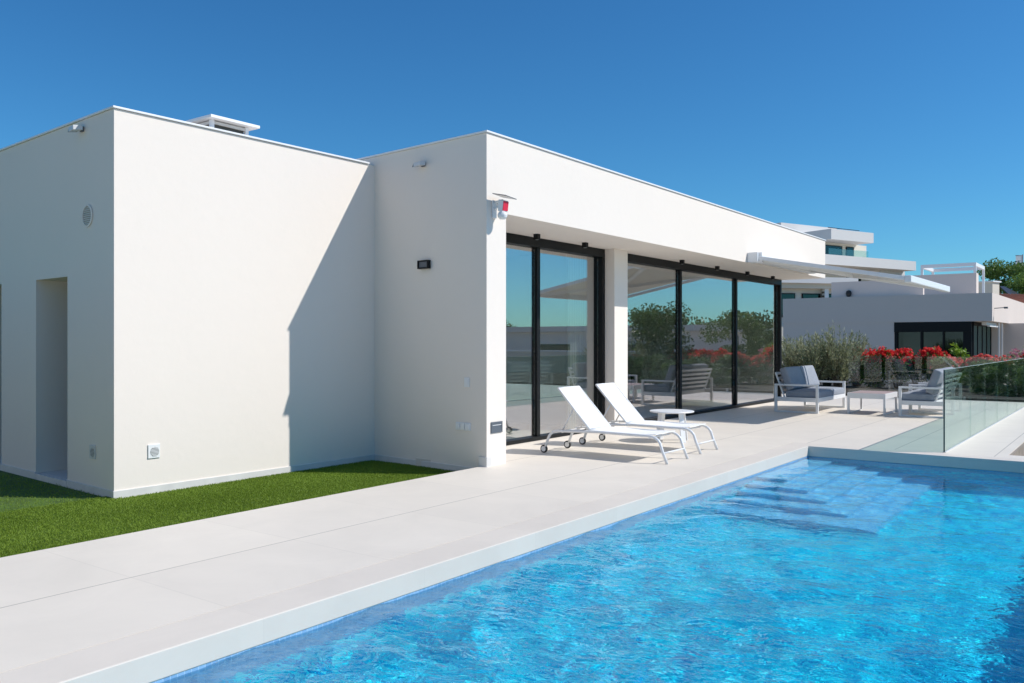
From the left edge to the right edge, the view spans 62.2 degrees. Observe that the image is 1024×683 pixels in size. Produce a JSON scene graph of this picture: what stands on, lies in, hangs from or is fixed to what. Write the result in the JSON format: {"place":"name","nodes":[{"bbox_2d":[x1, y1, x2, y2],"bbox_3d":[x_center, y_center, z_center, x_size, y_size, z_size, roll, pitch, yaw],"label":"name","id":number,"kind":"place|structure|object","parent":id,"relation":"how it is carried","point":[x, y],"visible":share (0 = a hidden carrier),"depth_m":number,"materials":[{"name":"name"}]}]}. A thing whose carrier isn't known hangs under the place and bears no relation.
{"place":"outdoors","nodes":[
{"label":"outdoors","id":0,"kind":"place"},
{"bbox_2d":[0,460,453,557],"bbox_3d":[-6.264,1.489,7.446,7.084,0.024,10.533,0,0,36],"label":"grass","id":1,"kind":"structure","parent":0,"point":[312,490],"depth_m":7.81,"materials":[{"name":"green plant"}]},
{"bbox_2d":[0,394,1023,672],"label":"terrace","id":2,"kind":"structure","parent":0,"point":[60,600],"depth_m":6.52,"materials":[{"name":"beige tile"}]},
{"bbox_2d":[0,105,825,497],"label":"villa","id":3,"kind":"object","parent":2,"relation":"on","point":[200,305],"visible":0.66,"depth_m":9.73,"materials":[{"name":"white paint"}]},
{"bbox_2d":[68,125,83,131],"bbox_3d":[-4.349,-2.122,8.466,0.132,0.066,0.118,0,0,40],"label":"floodlight","id":4,"kind":"object","parent":3,"relation":"attached to","point":[75,128],"visible":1,"depth_m":8.43,"materials":[{"name":"white metal"}]},
{"bbox_2d":[82,204,92,226],"bbox_3d":[-4.221,-1.249,8.428,0.230,0.230,0.014,0,0,40],"label":"air vent","id":5,"kind":"object","parent":3,"relation":"attached to","point":[87,214],"visible":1,"depth_m":8.43,"materials":[{"name":"white paint"}]},
{"bbox_2d":[89,445,95,458],"bbox_3d":[-4.134,1.088,8.352,0.124,0.136,0.016,0,0,40],"label":"air vent","id":6,"kind":"object","parent":3,"relation":"attached to","point":[92,451],"visible":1,"depth_m":8.34,"materials":[{"name":"plastic"}]},
{"bbox_2d":[148,444,159,458],"bbox_3d":[-3.539,1.084,8.384,0.016,0.136,0.124,0,0,38],"label":"air vent","id":7,"kind":"object","parent":3,"relation":"attached to","point":[153,450],"visible":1,"depth_m":8.38,"materials":[{"name":"white plastic"}]},
{"bbox_2d":[186,114,259,134],"bbox_3d":[-3.608,-2.417,10.476,0.657,0.535,0.694,0,0,37],"label":"roof vent","id":8,"kind":"object","parent":3,"relation":"on","point":[225,123],"visible":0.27,"depth_m":10.27,"materials":[{"name":"white metal"}]},
{"bbox_2d":[412,161,424,166],"bbox_3d":[-1.101,-2.106,10.083,0.132,0.066,0.118,0,0,41],"label":"floodlight","id":9,"kind":"object","parent":3,"relation":"attached to","point":[419,163],"visible":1,"depth_m":10.04,"materials":[{"name":"white metal"}]},
{"bbox_2d":[417,260,430,268],"bbox_3d":[-1.047,-0.915,10.079,0.180,0.100,0.054,0,0,41],"label":"wall lamp","id":10,"kind":"object","parent":3,"relation":"attached to","point":[423,264],"visible":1,"depth_m":10.05,"materials":[{"name":"black metal"}]},
{"bbox_2d":[456,422,470,430],"bbox_3d":[-0.562,0.969,9.676,0.230,0.090,0.025,0,0,41],"label":"socket","id":11,"kind":"object","parent":3,"relation":"attached to","point":[463,426],"visible":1,"depth_m":9.66,"materials":[{"name":"white plastic"}]},
{"bbox_2d":[464,377,469,386],"bbox_3d":[-0.515,0.464,9.643,0.080,0.110,0.015,0,0,41],"label":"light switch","id":12,"kind":"object","parent":3,"relation":"attached to","point":[466,381],"visible":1,"depth_m":9.63,"materials":[{"name":"white plastic"}]},
{"bbox_2d":[491,421,502,432],"bbox_3d":[-0.173,0.968,9.590,0.012,0.124,0.210,0,0,36],"label":"step light","id":13,"kind":"object","parent":3,"relation":"attached to","point":[496,427],"visible":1,"depth_m":9.59,"materials":[{"name":"grey metal"}]},
{"bbox_2d":[492,193,516,219],"bbox_3d":[-0.103,-1.507,9.502,0.229,0.290,0.240,0,0,36],"label":"alarm siren","id":14,"kind":"object","parent":3,"relation":"attached to","point":[502,206],"visible":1,"depth_m":9.46,"materials":[{"name":"white plastic"}]},
{"bbox_2d":[533,234,539,239],"bbox_3d":[0.339,-1.425,11.554,0.070,0.077,0.070,0,0,37],"label":"soffit spotlight","id":15,"kind":"object","parent":3,"relation":"attached to","point":[536,236],"visible":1,"depth_m":11.53,"materials":[{"name":"black metal"}]},
{"bbox_2d":[506,233,604,445],"bbox_3d":[0.250,-0.033,11.955,0.160,2.860,3.918,0,0,36],"label":"sliding door","id":16,"kind":"structure","parent":3,"relation":"in","point":[598,254],"depth_m":12.13,"materials":[{"name":"black metal"}]},
{"bbox_2d":[566,253,584,429],"bbox_3d":[1.021,-0.036,13.488,0.075,2.852,0.600,0,0,37],"label":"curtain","id":17,"kind":"object","parent":3,"relation":"hanging from","point":[575,320],"visible":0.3,"depth_m":13.42,"materials":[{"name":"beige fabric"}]},
{"bbox_2d":[582,242,587,247],"bbox_3d":[1.083,-1.425,12.559,0.070,0.077,0.070,0,0,36],"label":"soffit spotlight","id":18,"kind":"object","parent":3,"relation":"attached to","point":[584,244],"visible":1,"depth_m":12.53,"materials":[{"name":"black metal"}]},
{"bbox_2d":[628,254,781,420],"bbox_3d":[4.008,-0.033,17.033,0.160,2.860,7.848,0,0,37],"label":"sliding door","id":19,"kind":"structure","parent":3,"relation":"in","point":[634,259],"depth_m":17.79,"materials":[{"name":"black metal"}]},
{"bbox_2d":[747,252,949,291],"bbox_3d":[6.568,-1.323,16.356,2.798,0.675,3.650,0,0,37],"label":"awning","id":20,"kind":"object","parent":3,"relation":"attached to","point":[812,268],"visible":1,"depth_m":15.63,"materials":[{"name":"white"}]},
{"bbox_2d":[151,456,1013,682],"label":"pool basin","id":21,"kind":"object","parent":2,"relation":"in","point":[510,558],"visible":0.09,"depth_m":5.60,"materials":[{"name":"blue tile"}]},
{"bbox_2d":[0,442,1023,682],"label":"pool coping","id":22,"kind":"object","parent":21,"relation":"on","point":[154,654],"visible":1,"depth_m":5.03,"materials":[{"name":"white stone"}]},
{"bbox_2d":[152,456,1023,682],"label":"pool waterline","id":23,"kind":"object","parent":21,"relation":"attached to","point":[213,662],"visible":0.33,"depth_m":5.19,"materials":[{"name":"tile"}]},
{"bbox_2d":[161,457,1023,682],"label":"water","id":24,"kind":"structure","parent":21,"relation":"in","point":[816,570],"depth_m":5.01,"materials":[{"name":"blue liquid"}]},
{"bbox_2d":[540,386,688,463],"bbox_3d":[1.235,0.989,10.406,1.766,0.836,0.576,0,0,37],"label":"sun lounger","id":25,"kind":"object","parent":2,"relation":"on","point":[585,409],"visible":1,"depth_m":10.52,"materials":[{"name":"white"}]},
{"bbox_2d":[579,382,717,453],"bbox_3d":[1.795,0.989,11.264,1.766,0.836,0.576,0,0,35],"label":"sun lounger","id":26,"kind":"object","parent":2,"relation":"on","point":[621,405],"visible":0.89,"depth_m":11.36,"materials":[{"name":"white"}]},
{"bbox_2d":[650,409,693,442],"bbox_3d":[2.249,1.185,11.933,0.620,0.431,0.620,0,0,17],"label":"side table","id":27,"kind":"object","parent":2,"relation":"on","point":[681,413],"visible":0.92,"depth_m":11.79,"materials":[{"name":"white plastic"}]},
{"bbox_2d":[774,365,844,413],"bbox_3d":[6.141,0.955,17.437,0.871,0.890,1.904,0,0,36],"label":"armchair","id":28,"kind":"object","parent":2,"relation":"on","point":[800,383],"visible":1,"depth_m":16.92,"materials":[{"name":"white fabric"}]},
{"bbox_2d":[847,390,896,414],"bbox_3d":[7.110,1.198,16.720,0.700,0.404,1.000,0,0,37],"label":"coffee table","id":29,"kind":"object","parent":2,"relation":"on","point":[865,394],"visible":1,"depth_m":16.48,"materials":[{"name":"white metal"}]},
{"bbox_2d":[782,379,972,399],"bbox_3d":[13.411,1.975,23.167,22.000,1.250,7.800,0,0,36],"label":"planting bed","id":30,"kind":"object","parent":2,"relation":"on","point":[851,388],"depth_m":24.36,"materials":[{"name":"soil"}]},
{"bbox_2d":[782,334,814,367],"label":"olive shrub","id":31,"kind":"object","parent":30,"relation":"on","point":[787,361],"visible":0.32,"depth_m":25.10,"materials":[{"name":"green plant"}]},
{"bbox_2d":[783,333,846,382],"bbox_3d":[8.794,0.501,24.538,1.774,1.705,1.770,0,0,24],"label":"olive shrub","id":32,"kind":"object","parent":30,"relation":"on","point":[815,361],"visible":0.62,"depth_m":24.42,"materials":[{"name":"green plant"}]},
{"bbox_2d":[800,334,845,385],"bbox_3d":[9.738,0.542,26.053,1.794,1.624,1.736,0,0,-34],"label":"olive shrub","id":33,"kind":"object","parent":30,"relation":"on","point":[826,383],"visible":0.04,"depth_m":25.91,"materials":[{"name":"green plant"}]},
{"bbox_2d":[809,325,869,386],"bbox_3d":[9.397,0.352,24.348,1.561,2.002,1.541,0,0,37],"label":"olive shrub","id":34,"kind":"object","parent":30,"relation":"on","point":[841,369],"visible":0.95,"depth_m":24.28,"materials":[{"name":"green plant"}]},
{"bbox_2d":[844,347,875,385],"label":"flowering plant","id":35,"kind":"object","parent":30,"relation":"on","point":[853,378],"visible":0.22,"depth_m":25.41,"materials":[{"name":"green plant"}]},
{"bbox_2d":[843,330,877,385],"bbox_3d":[10.413,0.496,25.592,1.413,1.714,1.524,0,0,0],"label":"olive shrub","id":36,"kind":"object","parent":30,"relation":"on","point":[862,349],"visible":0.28,"depth_m":25.45,"materials":[{"name":"green plant"}]},
{"bbox_2d":[858,348,897,387],"bbox_3d":[10.785,0.782,24.892,1.145,1.190,0.923,0,0,0],"label":"flowering plant","id":37,"kind":"object","parent":30,"relation":"on","point":[872,374],"visible":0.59,"depth_m":24.75,"materials":[{"name":"green plant"}]},
{"bbox_2d":[874,346,917,387],"bbox_3d":[11.101,0.747,24.505,1.213,1.254,0.786,0,0,16],"label":"flowering plant","id":38,"kind":"object","parent":30,"relation":"on","point":[885,356],"visible":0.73,"depth_m":24.47,"materials":[{"name":"green plant"}]},
{"bbox_2d":[897,347,932,386],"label":"flowering plant","id":39,"kind":"object","parent":30,"relation":"on","point":[910,363],"visible":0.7,"depth_m":24.06,"materials":[{"name":"green plant"}]},
{"bbox_2d":[919,346,949,381],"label":"flowering plant","id":40,"kind":"object","parent":30,"relation":"on","point":[931,353],"visible":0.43,"depth_m":23.67,"materials":[{"name":"red plant"}]},
{"bbox_2d":[923,356,964,379],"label":"flowering plant","id":41,"kind":"object","parent":30,"relation":"on","point":[953,358],"visible":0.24,"depth_m":23.41,"materials":[{"name":"red plant"}]},
{"bbox_2d":[930,356,972,394],"bbox_3d":[11.280,0.983,21.646,1.118,1.243,1.027,0,0,39],"label":"hedge plant","id":42,"kind":"object","parent":30,"relation":"on","point":[942,362],"visible":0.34,"depth_m":21.54,"materials":[{"name":"green plant"}]},
{"bbox_2d":[948,342,970,361],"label":"lime shrub","id":43,"kind":"object","parent":30,"relation":"on","point":[962,354],"visible":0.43,"depth_m":24.18,"materials":[{"name":"green plant"}]},
{"bbox_2d":[949,353,981,372],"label":"flowering plant","id":44,"kind":"object","parent":30,"relation":"on","point":[963,365],"visible":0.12,"depth_m":23.27,"materials":[{"name":"red plant"}]},
{"bbox_2d":[954,359,995,393],"bbox_3d":[11.703,1.016,21.276,1.294,1.178,0.873,0,0,24],"label":"hedge plant","id":45,"kind":"object","parent":30,"relation":"on","point":[968,372],"visible":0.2,"depth_m":21.18,"materials":[{"name":"green plant"}]},
{"bbox_2d":[961,354,1003,372],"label":"flowering plant","id":46,"kind":"object","parent":30,"relation":"on","point":[970,360],"visible":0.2,"depth_m":23.10,"materials":[{"name":"red plant"}]},
{"bbox_2d":[973,353,1011,362],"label":"flowering plant","id":47,"kind":"object","parent":30,"relation":"on","point":[995,358],"visible":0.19,"depth_m":23.02,"materials":[{"name":"red plant"}]},
{"bbox_2d":[1007,347,1023,359],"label":"pink flowering shrub","id":48,"kind":"object","parent":30,"relation":"on","point":[1014,355],"visible":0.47,"depth_m":25.91,"materials":[{"name":"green plant"}]},
{"bbox_2d":[898,368,954,418],"bbox_3d":[7.847,0.955,16.026,0.811,0.890,0.964,0,0,37],"label":"garden armchair","id":49,"kind":"object","parent":2,"relation":"on","point":[931,395],"visible":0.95,"depth_m":15.75,"materials":[{"name":"white"}]},
{"bbox_2d":[912,367,961,412],"bbox_3d":[8.430,0.955,16.864,0.811,0.890,0.964,0,0,36],"label":"garden armchair","id":50,"kind":"object","parent":2,"relation":"on","point":[953,371],"visible":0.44,"depth_m":16.95,"materials":[{"name":"white metal"}]},
{"bbox_2d":[943,358,1023,452],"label":"glass balustrade","id":51,"kind":"object","parent":2,"relation":"on","point":[998,391],"visible":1,"depth_m":14.35,"materials":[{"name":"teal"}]},
{"bbox_2d":[1010,443,1023,455],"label":"stairwell wall","id":52,"kind":"structure","parent":2,"relation":"attached to","point":[1019,451],"depth_m":11.26,"materials":[{"name":"concrete"}]},
{"bbox_2d":[0,0,1023,293],"label":"sky","id":53,"kind":"structure","parent":0,"point":[901,122],"materials":[{"name":"blue"}]},
{"bbox_2d":[628,373,637,407],"bbox_3d":[1.652,1.023,16.691,0.900,0.750,1.800,0,0,36],"label":"dining table","id":54,"kind":"object","parent":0,"point":[632,375],"visible":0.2,"depth_m":17.08,"materials":[{"name":"wood"}]},
{"bbox_2d":[782,277,857,362],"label":"white house","id":55,"kind":"structure","parent":0,"point":[807,288],"depth_m":56.05,"materials":[{"name":"beige paint"}]},
{"bbox_2d":[782,293,794,316],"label":"window","id":56,"kind":"structure","parent":55,"relation":"in","point":[784,295],"depth_m":56.04,"materials":[{"name":"teal glass"}]},
{"bbox_2d":[802,293,820,297],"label":"window","id":57,"kind":"structure","parent":55,"relation":"in","point":[804,295],"depth_m":56.47,"materials":[{"name":"teal glass"}]},
{"bbox_2d":[783,273,1023,381],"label":"neighbour house","id":58,"kind":"structure","parent":0,"point":[891,316],"depth_m":36.85,"materials":[{"name":"grey paint"}]},
{"bbox_2d":[846,290,851,296],"bbox_3d":[15.598,-2.220,39.288,0.253,0.320,0.260,0,0,37],"label":"satellite box","id":59,"kind":"object","parent":58,"relation":"attached to","point":[848,293],"visible":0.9,"depth_m":39.20,"materials":[{"name":"black plastic"}]},
{"bbox_2d":[894,322,971,359],"bbox_3d":[17.547,0.220,35.407,2.930,2.060,0.200,0,0,36],"label":"window frame","id":60,"kind":"structure","parent":58,"relation":"in","point":[915,336],"depth_m":35.40,"materials":[{"name":"black metal"}]},
{"bbox_2d":[921,262,984,292],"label":"pergola","id":61,"kind":"object","parent":58,"relation":"on","point":[976,266],"visible":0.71,"depth_m":46.37,"materials":[{"name":"white metal"}]},
{"bbox_2d":[972,322,990,356],"bbox_3d":[20.346,0.218,36.720,0.090,2.065,5.140,0,0,37],"label":"glazed door","id":62,"kind":"structure","parent":58,"relation":"in","point":[981,334],"depth_m":36.23,"materials":[{"name":"black metal"}]},
{"bbox_2d":[982,322,997,326],"bbox_3d":[20.213,-0.710,35.798,0.290,0.200,3.000,0,0,37],"label":"neighbour awning","id":63,"kind":"object","parent":58,"relation":"attached to","point":[989,324],"visible":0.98,"depth_m":35.17,"materials":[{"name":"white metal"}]},
{"bbox_2d":[999,293,1023,302],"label":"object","id":64,"kind":"structure","parent":0,"point":[1018,297],"depth_m":64.27,"materials":[{"name":"ceramic"}]},
{"bbox_2d":[979,281,1000,294],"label":"chimney","id":65,"kind":"object","parent":64,"relation":"on","point":[991,286],"visible":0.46,"depth_m":61.59,"materials":[{"name":"beige paint"}]},
{"bbox_2d":[999,286,1018,293],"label":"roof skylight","id":66,"kind":"object","parent":64,"relation":"on","point":[1007,290],"visible":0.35,"depth_m":68.41,"materials":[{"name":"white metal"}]},
{"bbox_3d":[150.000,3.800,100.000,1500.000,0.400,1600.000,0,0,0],"label":"ground","id":67,"kind":"structure","parent":0,"visible":0},
{"bbox_2d":[776,223,915,280],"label":"hillside villa","id":68,"kind":"object","parent":67,"relation":"on","point":[845,249],"visible":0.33,"depth_m":72.25,"materials":[{"name":"beige paint"}]},
{"bbox_2d":[825,245,841,254],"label":"window","id":69,"kind":"structure","parent":68,"relation":"in","point":[829,249],"depth_m":72.59,"materials":[{"name":"blue glass"}]},
{"bbox_2d":[846,247,853,255],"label":"window","id":70,"kind":"structure","parent":68,"relation":"in","point":[850,250],"depth_m":73.75,"materials":[{"name":"blue glass"}]},
{"bbox_2d":[976,257,1023,293],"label":"broadleaf tree","id":71,"kind":"object","parent":67,"relation":"on","point":[996,271],"visible":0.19,"depth_m":73.90,"materials":[{"name":"green plant"}]},
{"bbox_2d":[1001,272,1023,293],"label":"broadleaf tree","id":72,"kind":"object","parent":67,"relation":"on","point":[1016,285],"visible":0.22,"depth_m":69.53,"materials":[{"name":"green plant"}]},
{"bbox_2d":[1015,254,1022,263],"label":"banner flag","id":73,"kind":"object","parent":67,"relation":"on","point":[1019,258],"visible":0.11,"depth_m":79.97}
]}

